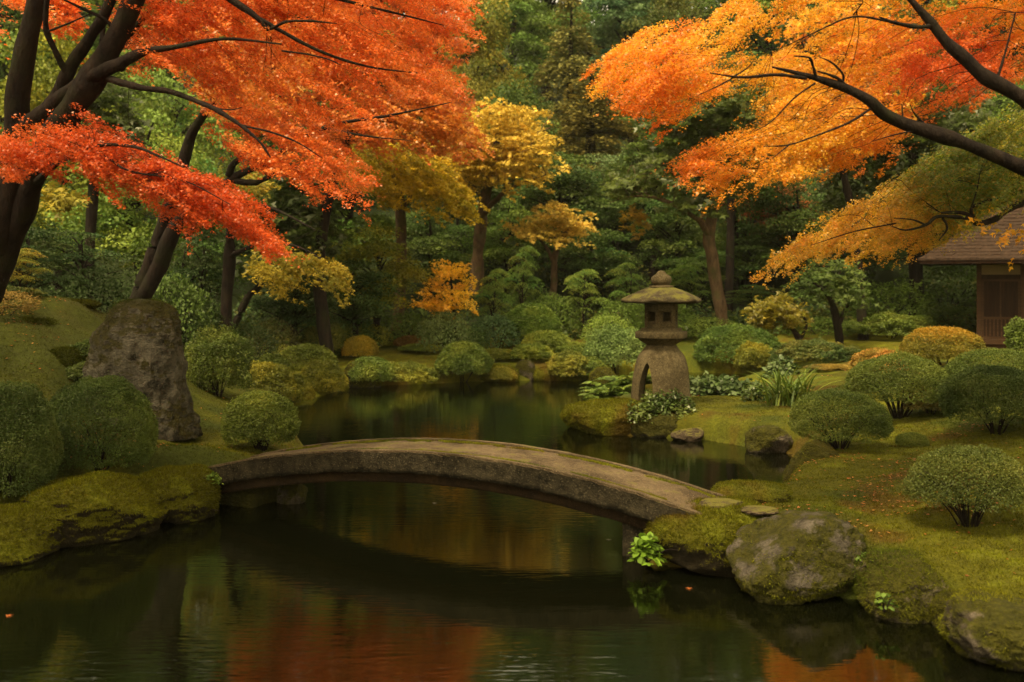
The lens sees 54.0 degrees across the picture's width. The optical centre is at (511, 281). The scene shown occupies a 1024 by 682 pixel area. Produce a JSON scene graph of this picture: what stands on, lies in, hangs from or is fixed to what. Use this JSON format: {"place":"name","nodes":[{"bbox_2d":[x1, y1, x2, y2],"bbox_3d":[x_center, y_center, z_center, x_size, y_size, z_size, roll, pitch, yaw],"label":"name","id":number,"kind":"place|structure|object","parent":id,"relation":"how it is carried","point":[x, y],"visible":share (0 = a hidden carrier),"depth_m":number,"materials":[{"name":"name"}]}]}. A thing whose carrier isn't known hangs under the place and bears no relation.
{"place":"outdoors","nodes":[
{"label":"outdoors","id":0,"kind":"place"},
{"bbox_2d":[0,372,1023,681],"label":"water","id":1,"kind":"structure","parent":0,"point":[364,582],"depth_m":7.63,"materials":[{"name":"liquid"}]},
{"bbox_2d":[0,0,1023,598],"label":"ground","id":2,"kind":"structure","parent":0,"point":[736,430],"depth_m":14.60,"materials":[{"name":"plant"}]},
{"bbox_2d":[0,501,64,566],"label":"moss mound","id":3,"kind":"object","parent":2,"relation":"on","point":[28,534],"visible":0.8,"depth_m":8.68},
{"bbox_2d":[0,378,65,497],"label":"clipped bush","id":4,"kind":"object","parent":2,"relation":"on","point":[36,411],"visible":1,"depth_m":9.44,"materials":[{"name":"green plant"}]},
{"bbox_2d":[0,0,80,147],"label":"forest tree","id":5,"kind":"object","parent":2,"relation":"on","point":[8,25],"visible":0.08,"depth_m":37.74,"materials":[{"name":"green plant"}]},
{"bbox_2d":[8,226,98,296],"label":"understory tree","id":6,"kind":"object","parent":2,"relation":"on","point":[30,235],"visible":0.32,"depth_m":18.02,"materials":[{"name":"green plant"}]},
{"bbox_2d":[0,21,128,296],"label":"understory tree","id":7,"kind":"object","parent":2,"relation":"on","point":[43,88],"visible":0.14,"depth_m":29.25,"materials":[{"name":"green plant"}]},
{"bbox_2d":[8,231,160,304],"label":"understory tree","id":8,"kind":"object","parent":2,"relation":"on","point":[81,257],"visible":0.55,"depth_m":18.91,"materials":[{"name":"green plant"}]},
{"bbox_2d":[48,264,130,313],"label":"shrub","id":9,"kind":"object","parent":2,"relation":"on","point":[92,283],"visible":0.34,"depth_m":18.16,"materials":[{"name":"green plant"}]},
{"bbox_2d":[16,470,167,547],"bbox_3d":[-4.013,2.194,9.661,1.386,0.741,1.579,0,0,0],"label":"moss mound","id":10,"kind":"object","parent":2,"relation":"on","point":[86,509],"visible":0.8,"depth_m":9.22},
{"bbox_2d":[39,370,159,471],"bbox_3d":[-4.359,1.497,10.648,1.225,1.122,1.179,0,0,-30],"label":"clipped bush","id":11,"kind":"object","parent":2,"relation":"on","point":[121,389],"visible":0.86,"depth_m":10.35,"materials":[{"name":"green plant"}]},
{"bbox_2d":[61,74,153,298],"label":"slender tree","id":12,"kind":"object","parent":2,"relation":"on","point":[109,96],"visible":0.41,"depth_m":22.35,"materials":[{"name":"green plant"}]},
{"bbox_2d":[46,0,180,224],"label":"forest tree","id":13,"kind":"object","parent":2,"relation":"on","point":[122,53],"visible":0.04,"depth_m":39.66,"materials":[{"name":"green plant"}]},
{"bbox_2d":[44,107,224,275],"bbox_3d":[-10.273,-1.266,28.171,4.959,6.988,4.709,0,0,0],"label":"understory tree","id":14,"kind":"object","parent":2,"relation":"on","point":[124,229],"visible":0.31,"depth_m":27.28,"materials":[{"name":"green plant"}]},
{"bbox_2d":[82,297,202,440],"bbox_3d":[-4.621,1.060,12.593,1.460,1.774,0.858,0,0,0],"label":"standing stone","id":15,"kind":"object","parent":2,"relation":"on","point":[137,343],"visible":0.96,"depth_m":12.31,"materials":[{"name":"stone"}]},
{"bbox_2d":[100,65,244,304],"bbox_3d":[-12.276,-3.127,36.054,5.739,9.491,5.137,0,0,-28],"label":"forest tree","id":16,"kind":"object","parent":2,"relation":"on","point":[178,129],"visible":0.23,"depth_m":35.46,"materials":[{"name":"green plant"}]},
{"bbox_2d":[138,462,221,523],"bbox_3d":[-3.448,2.217,10.368,0.940,0.649,1.201,0,0,0],"label":"moss mound","id":17,"kind":"object","parent":2,"relation":"on","point":[186,493],"visible":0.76,"depth_m":10.04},
{"bbox_2d":[152,271,217,349],"bbox_3d":[-6.546,0.796,19.531,1.588,2.048,1.675,0,0,0],"label":"shrub","id":18,"kind":"object","parent":2,"relation":"on","point":[182,284],"visible":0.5,"depth_m":19.33,"materials":[{"name":"green plant"}]},
{"bbox_2d":[123,168,249,335],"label":"understory tree","id":19,"kind":"object","parent":2,"relation":"on","point":[144,242],"visible":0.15,"depth_m":26.60,"materials":[{"name":"green plant"}]},
{"bbox_2d":[131,229,246,340],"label":"understory tree","id":20,"kind":"object","parent":2,"relation":"on","point":[197,270],"visible":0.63,"depth_m":20.87,"materials":[{"name":"green plant"}]},
{"bbox_2d":[39,150,354,337],"bbox_3d":[-5.664,-0.632,18.960,5.849,3.664,4.699,0,0,0],"label":"yellow maple","id":21,"kind":"object","parent":2,"relation":"on","point":[64,201],"visible":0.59,"depth_m":17.73,"materials":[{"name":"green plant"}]},
{"bbox_2d":[183,321,256,397],"bbox_3d":[-4.804,1.310,16.456,1.302,1.307,1.276,0,0,0],"label":"shrub","id":22,"kind":"object","parent":2,"relation":"on","point":[198,352],"visible":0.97,"depth_m":16.25,"materials":[{"name":"green plant"}]},
{"bbox_2d":[0,0,487,302],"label":"red maple","id":23,"kind":"object","parent":2,"relation":"on","point":[56,116],"visible":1,"depth_m":9.24,"materials":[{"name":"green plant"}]},
{"bbox_2d":[220,389,300,450],"bbox_3d":[-3.075,1.709,12.312,1.010,0.814,0.932,0,0,0],"label":"clipped bush","id":24,"kind":"object","parent":2,"relation":"on","point":[286,412],"visible":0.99,"depth_m":12.07,"materials":[{"name":"green plant"}]},
{"bbox_2d":[248,360,297,400],"bbox_3d":[-4.881,1.942,19.698,1.549,0.820,1.192,0,0,0],"label":"moss mound","id":25,"kind":"object","parent":2,"relation":"on","point":[264,364],"visible":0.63,"depth_m":19.42,"materials":[{"name":"green plant"}]},
{"bbox_2d":[217,177,333,332],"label":"slender tree","id":26,"kind":"object","parent":2,"relation":"on","point":[282,200],"visible":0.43,"depth_m":23.39,"materials":[{"name":"green plant"}]},
{"bbox_2d":[129,0,451,299],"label":"green orange maple","id":27,"kind":"object","parent":2,"relation":"on","point":[156,260],"visible":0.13,"depth_m":15.66,"materials":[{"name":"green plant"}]},
{"bbox_2d":[236,270,345,344],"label":"understory tree","id":28,"kind":"object","parent":2,"relation":"on","point":[297,314],"visible":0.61,"depth_m":24.75,"materials":[{"name":"green plant"}]},
{"bbox_2d":[255,158,362,333],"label":"slender tree","id":29,"kind":"object","parent":2,"relation":"on","point":[334,250],"visible":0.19,"depth_m":25.56,"materials":[{"name":"green plant"}]},
{"bbox_2d":[279,343,338,370],"bbox_3d":[-4.846,1.758,23.334,1.648,0.688,1.339,0,0,0],"label":"moss mound","id":30,"kind":"object","parent":2,"relation":"on","point":[318,348],"visible":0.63,"depth_m":23.10,"materials":[{"name":"green plant"}]},
{"bbox_2d":[300,358,348,392],"bbox_3d":[-4.031,1.987,21.352,1.114,0.736,0.876,0,0,0],"label":"moss mound","id":31,"kind":"object","parent":2,"relation":"on","point":[325,368],"visible":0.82,"depth_m":21.16,"materials":[{"name":"green plant"}]},
{"bbox_2d":[293,117,395,319],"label":"understory tree","id":32,"kind":"object","parent":2,"relation":"on","point":[361,220],"visible":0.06,"depth_m":32.88,"materials":[{"name":"green plant"}]},
{"bbox_2d":[306,257,405,345],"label":"understory tree","id":33,"kind":"object","parent":2,"relation":"on","point":[355,312],"visible":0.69,"depth_m":26.22,"materials":[{"name":"green plant"}]},
{"bbox_2d":[219,0,495,353],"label":"salmon maple","id":34,"kind":"object","parent":2,"relation":"on","point":[444,120],"visible":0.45,"depth_m":22.27,"materials":[{"name":"orange plant"}]},
{"bbox_2d":[344,356,394,381],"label":"clipped bush","id":35,"kind":"object","parent":2,"relation":"on","point":[383,364],"visible":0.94,"depth_m":22.54,"materials":[{"name":"green plant"}]},
{"bbox_2d":[326,221,438,345],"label":"understory tree","id":36,"kind":"object","parent":2,"relation":"on","point":[398,272],"visible":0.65,"depth_m":27.45,"materials":[{"name":"green plant"}]},
{"bbox_2d":[345,141,489,330],"bbox_3d":[-3.008,-1.248,29.099,4.893,6.321,6.210,0,0,0],"label":"mustard maple","id":37,"kind":"object","parent":2,"relation":"on","point":[401,181],"visible":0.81,"depth_m":27.41,"materials":[{"name":"yellow plant"}]},
{"bbox_2d":[386,206,486,299],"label":"forest tree","id":38,"kind":"object","parent":2,"relation":"on","point":[430,249],"visible":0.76,"depth_m":35.62,"materials":[{"name":"green plant"}]},
{"bbox_2d":[403,259,482,335],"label":"orange sapling","id":39,"kind":"object","parent":2,"relation":"on","point":[453,295],"visible":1,"depth_m":26.73,"materials":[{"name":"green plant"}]},
{"bbox_2d":[414,310,477,352],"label":"shrub","id":40,"kind":"object","parent":2,"relation":"on","point":[441,326],"visible":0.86,"depth_m":26.22,"materials":[{"name":"green plant"}]},
{"bbox_2d":[411,56,497,231],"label":"forest tree","id":41,"kind":"object","parent":2,"relation":"on","point":[471,85],"visible":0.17,"depth_m":42.90,"materials":[{"name":"green plant"}]},
{"bbox_2d":[434,340,494,381],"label":"clipped bush","id":42,"kind":"object","parent":2,"relation":"on","point":[479,358],"visible":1,"depth_m":23.48,"materials":[{"name":"green plant"}]},
{"bbox_2d":[208,438,724,558],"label":"stone bridge","id":43,"kind":"structure","parent":2,"relation":"on","point":[632,500],"depth_m":9.46,"materials":[{"name":"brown stone"}]},
{"bbox_2d":[414,0,531,202],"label":"forest tree","id":44,"kind":"object","parent":2,"relation":"on","point":[484,25],"visible":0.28,"depth_m":45.12,"materials":[{"name":"green plant"}]},
{"bbox_2d":[470,268,514,337],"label":"layered tree","id":45,"kind":"object","parent":2,"relation":"on","point":[495,287],"visible":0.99,"depth_m":29.43,"materials":[{"name":"green plant"}]},
{"bbox_2d":[416,94,571,294],"bbox_3d":[-0.703,-2.913,31.941,5.046,6.768,5.488,0,0,0],"label":"yellow maple","id":46,"kind":"object","parent":2,"relation":"on","point":[518,152],"visible":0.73,"depth_m":31.00,"materials":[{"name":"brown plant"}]},
{"bbox_2d":[470,313,524,348],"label":"shrub","id":47,"kind":"object","parent":2,"relation":"on","point":[484,322],"visible":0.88,"depth_m":27.26,"materials":[{"name":"green plant"}]},
{"bbox_2d":[458,199,559,295],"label":"forest tree","id":48,"kind":"object","parent":2,"relation":"on","point":[500,250],"visible":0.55,"depth_m":36.58,"materials":[{"name":"green plant"}]},
{"bbox_2d":[0,296,1023,597],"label":"moss carpet","id":49,"kind":"object","parent":2,"relation":"on","point":[836,508],"visible":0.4,"depth_m":9.99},
{"bbox_2d":[0,70,1023,343],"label":"undergrowth","id":50,"kind":"object","parent":2,"relation":"on","point":[814,312],"visible":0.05,"depth_m":34.21,"materials":[{"name":"green plant"}]},
{"bbox_2d":[465,78,561,239],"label":"forest tree","id":51,"kind":"object","parent":2,"relation":"on","point":[509,92],"visible":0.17,"depth_m":41.90,"materials":[{"name":"green plant"}]},
{"bbox_2d":[473,0,557,108],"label":"forest tree","id":52,"kind":"object","parent":2,"relation":"on","point":[516,7],"visible":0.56,"depth_m":55.20,"materials":[{"name":"green plant"}]},
{"bbox_2d":[497,245,544,334],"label":"layered tree","id":53,"kind":"object","parent":2,"relation":"on","point":[520,293],"visible":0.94,"depth_m":30.42,"materials":[{"name":"green plant"}]},
{"bbox_2d":[501,302,562,338],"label":"clipped bush","id":54,"kind":"object","parent":2,"relation":"on","point":[544,314],"visible":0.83,"depth_m":27.53,"materials":[{"name":"green plant"}]},
{"bbox_2d":[498,198,597,299],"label":"pale tree","id":55,"kind":"object","parent":2,"relation":"on","point":[566,223],"visible":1,"depth_m":31.86,"materials":[{"name":"yellow plant"}]},
{"bbox_2d":[492,151,628,281],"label":"forest tree","id":56,"kind":"object","parent":2,"relation":"on","point":[579,179],"visible":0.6,"depth_m":37.38,"materials":[{"name":"green plant"}]},
{"bbox_2d":[545,349,589,376],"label":"clipped bush","id":57,"kind":"object","parent":2,"relation":"on","point":[562,360],"visible":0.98,"depth_m":23.83,"materials":[{"name":"yellow plant"}]},
{"bbox_2d":[528,0,618,169],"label":"forest tree","id":58,"kind":"object","parent":2,"relation":"on","point":[568,75],"visible":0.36,"depth_m":49.77,"materials":[{"name":"green plant"}]},
{"bbox_2d":[516,0,649,112],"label":"forest tree","id":59,"kind":"object","parent":2,"relation":"on","point":[593,16],"visible":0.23,"depth_m":65.21,"materials":[{"name":"green plant"}]},
{"bbox_2d":[526,65,643,222],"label":"forest tree","id":60,"kind":"object","parent":2,"relation":"on","point":[590,127],"visible":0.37,"depth_m":43.77,"materials":[{"name":"green plant"}]},
{"bbox_2d":[558,268,611,336],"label":"layered tree","id":61,"kind":"object","parent":2,"relation":"on","point":[580,282],"visible":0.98,"depth_m":29.88,"materials":[{"name":"green plant"}]},
{"bbox_2d":[542,228,649,308],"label":"forest tree","id":62,"kind":"object","parent":2,"relation":"on","point":[585,264],"visible":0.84,"depth_m":35.40,"materials":[{"name":"green plant"}]},
{"bbox_2d":[559,396,649,435],"bbox_3d":[1.571,2.205,16.214,1.617,0.691,1.462,0,0,0],"label":"rock","id":63,"kind":"object","parent":2,"relation":"on","point":[601,417],"visible":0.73,"depth_m":15.67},
{"bbox_2d":[555,151,659,254],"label":"forest tree","id":64,"kind":"object","parent":2,"relation":"on","point":[608,158],"visible":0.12,"depth_m":39.33,"materials":[{"name":"green plant"}]},
{"bbox_2d":[582,323,646,374],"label":"clipped bush","id":65,"kind":"object","parent":2,"relation":"on","point":[606,345],"visible":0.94,"depth_m":24.57,"materials":[{"name":"green plant"}]},
{"bbox_2d":[575,0,689,140],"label":"forest tree","id":66,"kind":"object","parent":2,"relation":"on","point":[629,8],"visible":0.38,"depth_m":59.08,"materials":[{"name":"green plant"}]},
{"bbox_2d":[604,135,700,280],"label":"forest tree","id":67,"kind":"object","parent":2,"relation":"on","point":[657,235],"visible":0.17,"depth_m":37.77,"materials":[{"name":"green plant"}]},
{"bbox_2d":[631,410,677,437],"bbox_3d":[2.234,2.261,15.707,0.891,0.503,0.724,0,0,0],"label":"rock","id":68,"kind":"object","parent":2,"relation":"on","point":[662,426],"visible":0.52,"depth_m":15.42,"materials":[{"name":"stone"}]},
{"bbox_2d":[621,270,701,409],"bbox_3d":[2.437,0.990,16.399,1.356,2.334,1.325,0,0,0],"label":"stone lantern","id":69,"kind":"object","parent":2,"relation":"on","point":[661,335],"visible":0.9,"depth_m":16.11,"materials":[{"name":"stone"}]},
{"bbox_2d":[619,0,719,136],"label":"forest tree","id":70,"kind":"object","parent":2,"relation":"on","point":[668,10],"visible":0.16,"depth_m":51.27,"materials":[{"name":"green plant"}]},
{"bbox_2d":[640,388,698,418],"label":"ivy","id":71,"kind":"object","parent":2,"relation":"on","point":[665,403],"visible":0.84,"depth_m":15.73,"materials":[{"name":"green plant"}]},
{"bbox_2d":[626,195,726,287],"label":"forest tree","id":72,"kind":"object","parent":2,"relation":"on","point":[680,246],"visible":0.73,"depth_m":35.67,"materials":[{"name":"green plant"}]},
{"bbox_2d":[597,57,777,335],"bbox_3d":[5.154,-2.470,28.727,5.796,8.358,5.755,0,0,0],"label":"leaning tree","id":73,"kind":"object","parent":2,"relation":"on","point":[713,124],"visible":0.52,"depth_m":27.66,"materials":[{"name":"green plant"}]},
{"bbox_2d":[649,248,746,308],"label":"forest tree","id":74,"kind":"object","parent":2,"relation":"on","point":[702,263],"visible":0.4,"depth_m":34.61,"materials":[{"name":"green plant"}]},
{"bbox_2d":[643,495,777,576],"bbox_3d":[1.775,2.209,8.769,1.346,0.678,1.477,0,0,0],"label":"boulder","id":75,"kind":"object","parent":2,"relation":"on","point":[700,542],"visible":0.41,"depth_m":8.21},
{"bbox_2d":[627,531,678,565],"bbox_3d":[1.143,2.194,8.267,0.408,0.272,0.297,0,0,0],"label":"leafy sprout","id":76,"kind":"object","parent":75,"relation":"on","point":[640,554],"visible":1,"depth_m":8.24,"materials":[{"name":"green plant"}]},
{"bbox_2d":[682,86,786,299],"bbox_3d":[7.969,-3.146,35.998,3.459,8.514,3.989,0,0,-39],"label":"forest tree","id":77,"kind":"object","parent":2,"relation":"on","point":[766,189],"visible":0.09,"depth_m":35.85,"materials":[{"name":"green plant"}]},
{"bbox_2d":[690,323,780,363],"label":"clipped bush","id":78,"kind":"object","parent":2,"relation":"on","point":[702,345],"visible":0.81,"depth_m":26.08,"materials":[{"name":"green plant"}]},
{"bbox_2d":[701,237,796,298],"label":"forest tree","id":79,"kind":"object","parent":2,"relation":"on","point":[752,264],"visible":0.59,"depth_m":35.68,"materials":[{"name":"green plant"}]},
{"bbox_2d":[709,62,789,314],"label":"slender tree","id":80,"kind":"object","parent":2,"relation":"on","point":[729,274],"visible":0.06,"depth_m":33.89,"materials":[{"name":"brown plant"}]},
{"bbox_2d":[710,478,793,503],"bbox_3d":[2.229,1.981,9.369,0.798,0.267,0.583,0,0,0],"label":"moss mound","id":81,"kind":"object","parent":2,"relation":"on","point":[763,491],"visible":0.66,"depth_m":9.20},
{"bbox_2d":[697,0,816,115],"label":"forest tree","id":82,"kind":"object","parent":2,"relation":"on","point":[762,43],"visible":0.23,"depth_m":59.38,"materials":[{"name":"green plant"}]},
{"bbox_2d":[745,424,792,453],"bbox_3d":[3.639,2.261,14.197,0.675,0.503,0.542,0,0,0],"label":"rock","id":83,"kind":"object","parent":2,"relation":"on","point":[764,438],"visible":0.9,"depth_m":14.00,"materials":[{"name":"stone"}]},
{"bbox_2d":[740,288,813,353],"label":"yellow green tree","id":84,"kind":"object","parent":2,"relation":"on","point":[779,307],"visible":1,"depth_m":23.27,"materials":[{"name":"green plant"}]},
{"bbox_2d":[736,360,840,406],"bbox_3d":[4.497,1.635,16.206,2.026,0.725,1.941,0,0,28],"label":"iris clump","id":85,"kind":"object","parent":2,"relation":"on","point":[787,391],"visible":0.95,"depth_m":16.10,"materials":[{"name":"green plant"}]},
{"bbox_2d":[742,174,847,298],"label":"forest tree","id":86,"kind":"object","parent":2,"relation":"on","point":[794,226],"visible":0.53,"depth_m":35.65,"materials":[{"name":"green plant"}]},
{"bbox_2d":[725,510,867,604],"bbox_3d":[2.252,2.188,7.839,1.141,0.777,0.925,0,0,0],"label":"boulder","id":87,"kind":"object","parent":2,"relation":"on","point":[793,557],"visible":0.93,"depth_m":7.58,"materials":[{"name":"stone"}]},
{"bbox_2d":[579,0,1023,212],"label":"orange maple","id":88,"kind":"object","parent":2,"relation":"on","point":[809,146],"visible":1,"depth_m":8.19,"materials":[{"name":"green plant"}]},
{"bbox_2d":[782,439,839,481],"bbox_3d":[3.560,2.213,11.932,0.712,0.684,0.571,0,0,0],"label":"rock","id":89,"kind":"object","parent":2,"relation":"on","point":[813,449],"visible":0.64,"depth_m":11.80,"materials":[{"name":"stone"}]},
{"bbox_2d":[768,337,860,363],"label":"clipped bush","id":90,"kind":"object","parent":2,"relation":"on","point":[839,351],"visible":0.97,"depth_m":21.54,"materials":[{"name":"green plant"}]},
{"bbox_2d":[780,258,883,343],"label":"grey green tree","id":91,"kind":"object","parent":2,"relation":"on","point":[844,287],"visible":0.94,"depth_m":24.46,"materials":[{"name":"green plant"}]},
{"bbox_2d":[786,387,896,449],"bbox_3d":[4.026,1.712,12.390,1.284,0.824,1.225,0,0,0],"label":"clipped bush","id":92,"kind":"object","parent":2,"relation":"on","point":[867,407],"visible":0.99,"depth_m":12.06,"materials":[{"name":"green plant"}]},
{"bbox_2d":[751,0,936,340],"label":"orange maple","id":93,"kind":"object","parent":2,"relation":"on","point":[848,195],"visible":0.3,"depth_m":26.33,"materials":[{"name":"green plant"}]},
{"bbox_2d":[750,103,1023,289],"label":"yellow green maple","id":94,"kind":"object","parent":2,"relation":"on","point":[980,186],"visible":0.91,"depth_m":9.84,"materials":[{"name":"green plant"}]},
{"bbox_2d":[842,310,937,338],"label":"clipped bush","id":95,"kind":"object","parent":2,"relation":"on","point":[884,322],"visible":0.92,"depth_m":26.46,"materials":[{"name":"green plant"}]},
{"bbox_2d":[840,277,940,331],"bbox_3d":[10.847,0.875,28.964,2.765,1.980,2.624,0,0,0],"label":"shrub","id":96,"kind":"object","parent":2,"relation":"on","point":[894,292],"visible":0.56,"depth_m":28.65,"materials":[{"name":"green plant"}]},
{"bbox_2d":[843,351,948,418],"bbox_3d":[5.423,1.462,14.081,1.530,1.007,1.461,0,0,0],"label":"clipped bush","id":97,"kind":"object","parent":2,"relation":"on","point":[930,370],"visible":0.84,"depth_m":13.72,"materials":[{"name":"green plant"}]},
{"bbox_2d":[851,547,950,623],"bbox_3d":[2.909,2.249,7.405,0.787,0.543,0.788,0,0,0],"label":"rock","id":98,"kind":"object","parent":2,"relation":"on","point":[910,581],"visible":0.77,"depth_m":7.20,"materials":[{"name":"stone"}]},
{"bbox_2d":[807,51,1021,324],"bbox_3d":[12.549,-2.423,30.070,8.594,9.175,6.468,0,0,0],"label":"dark tree","id":99,"kind":"object","parent":2,"relation":"on","point":[965,119],"visible":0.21,"depth_m":28.64,"materials":[{"name":"green plant"}]},
{"bbox_2d":[864,0,998,121],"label":"forest tree","id":100,"kind":"object","parent":2,"relation":"on","point":[948,4],"visible":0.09,"depth_m":52.86,"materials":[{"name":"green plant"}]},
{"bbox_2d":[898,325,987,364],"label":"clipped bush","id":101,"kind":"object","parent":2,"relation":"on","point":[914,337],"visible":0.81,"depth_m":19.34,"materials":[{"name":"yellow plant"}]},
{"bbox_2d":[898,441,1023,526],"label":"clipped bush","id":102,"kind":"object","parent":2,"relation":"on","point":[998,467],"visible":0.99,"depth_m":8.15,"materials":[{"name":"green plant"}]},
{"bbox_2d":[918,189,1023,349],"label":"teahouse","id":103,"kind":"structure","parent":2,"relation":"on","point":[1000,295],"depth_m":24.73,"materials":[{"name":"brown wood"}]},
{"bbox_2d":[982,279,1020,338],"bbox_3d":[12.053,0.680,24.782,0.864,1.474,0.044,0,0,25],"label":"sliding door","id":104,"kind":"structure","parent":103,"relation":"in","point":[1001,298],"depth_m":24.80,"materials":[{"name":"brown wood"}]},
{"bbox_2d":[934,362,1023,434],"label":"clipped bush","id":105,"kind":"object","parent":2,"relation":"on","point":[952,397],"visible":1,"depth_m":11.95,"materials":[{"name":"green plant"}]},
{"bbox_2d":[936,585,1023,671],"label":"boulder","id":106,"kind":"object","parent":2,"relation":"on","point":[984,625],"visible":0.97,"depth_m":6.27,"materials":[{"name":"stone"}]},
{"bbox_2d":[943,347,1023,386],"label":"clipped bush","id":107,"kind":"object","parent":2,"relation":"on","point":[954,366],"visible":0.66,"depth_m":14.72,"materials":[{"name":"green plant"}]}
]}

